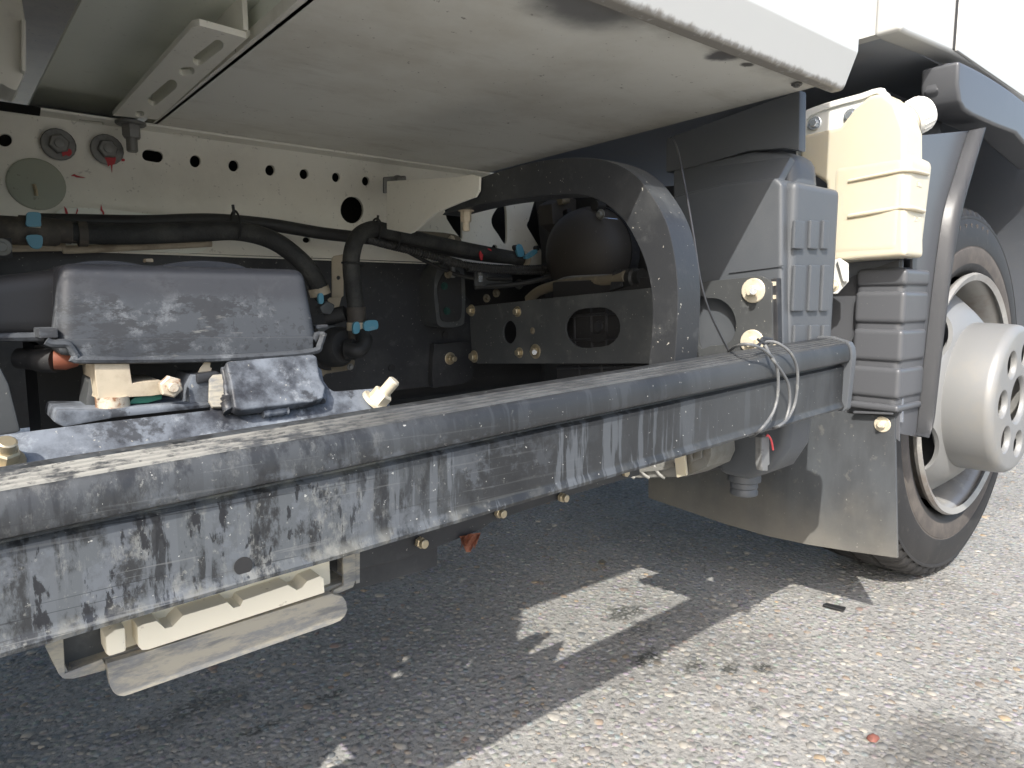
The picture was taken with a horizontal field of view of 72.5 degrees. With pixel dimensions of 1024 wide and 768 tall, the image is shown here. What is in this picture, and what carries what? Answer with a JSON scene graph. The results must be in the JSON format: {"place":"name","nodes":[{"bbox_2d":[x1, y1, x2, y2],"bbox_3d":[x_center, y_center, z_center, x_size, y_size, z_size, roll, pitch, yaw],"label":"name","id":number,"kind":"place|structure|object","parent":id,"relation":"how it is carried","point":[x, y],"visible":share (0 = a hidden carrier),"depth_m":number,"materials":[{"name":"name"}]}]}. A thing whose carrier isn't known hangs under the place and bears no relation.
{"place":"outdoors","nodes":[
{"label":"outdoors","id":0,"kind":"place"},
{"bbox_2d":[0,427,1023,767],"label":"road","id":1,"kind":"structure","parent":0,"point":[420,735],"depth_m":0.96,"materials":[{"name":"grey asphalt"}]},
{"bbox_2d":[0,0,1023,695],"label":"truck","id":2,"kind":"object","parent":1,"relation":"on","point":[356,294],"visible":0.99,"depth_m":0.84,"materials":[{"name":"white paint"}]},
{"bbox_2d":[100,562,329,655],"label":"plastic block","id":3,"kind":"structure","parent":2,"relation":"attached to","point":[161,627],"depth_m":0.42,"materials":[{"name":"beige plastic"}]},
{"bbox_2d":[460,532,480,551],"bbox_3d":[-0.034,0.131,0.576,0.024,0.018,0.006,-6,9,-39],"label":"frayed scrap","id":4,"kind":"object","parent":2,"relation":"hanging from","point":[468,542],"visible":1,"depth_m":0.57,"materials":[{"name":"fabric"}]},
{"bbox_2d":[670,136,798,437],"bbox_3d":[0.221,-0.146,0.855,0.119,0.394,0.376,-2,7,-14],"label":"tie wire","id":5,"kind":"object","parent":2,"relation":"attached to","point":[765,341],"visible":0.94,"depth_m":0.73,"materials":[{"name":"silver metal"}]},
{"bbox_2d":[598,559,605,564],"bbox_3d":[0.176,0.346,1.359,0.014,0.004,0.021,3,8,27],"label":"pale chip","id":6,"kind":"object","parent":1,"relation":"on","point":[602,562],"visible":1,"depth_m":1.35,"materials":[{"name":"grey stone"}]},
{"bbox_2d":[823,603,845,610],"bbox_3d":[0.535,0.369,1.158,0.033,0.003,0.015,6,9,40],"label":"dark strip","id":7,"kind":"object","parent":1,"relation":"on","point":[836,607],"visible":1,"depth_m":1.16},
{"bbox_2d":[866,733,879,742],"bbox_3d":[0.421,0.412,0.815,0.016,0.006,0.011,-6,9,-39],"label":"red stone","id":8,"kind":"object","parent":1,"relation":"on","point":[873,738],"visible":1,"depth_m":0.81,"materials":[{"name":"stone"}]}
]}

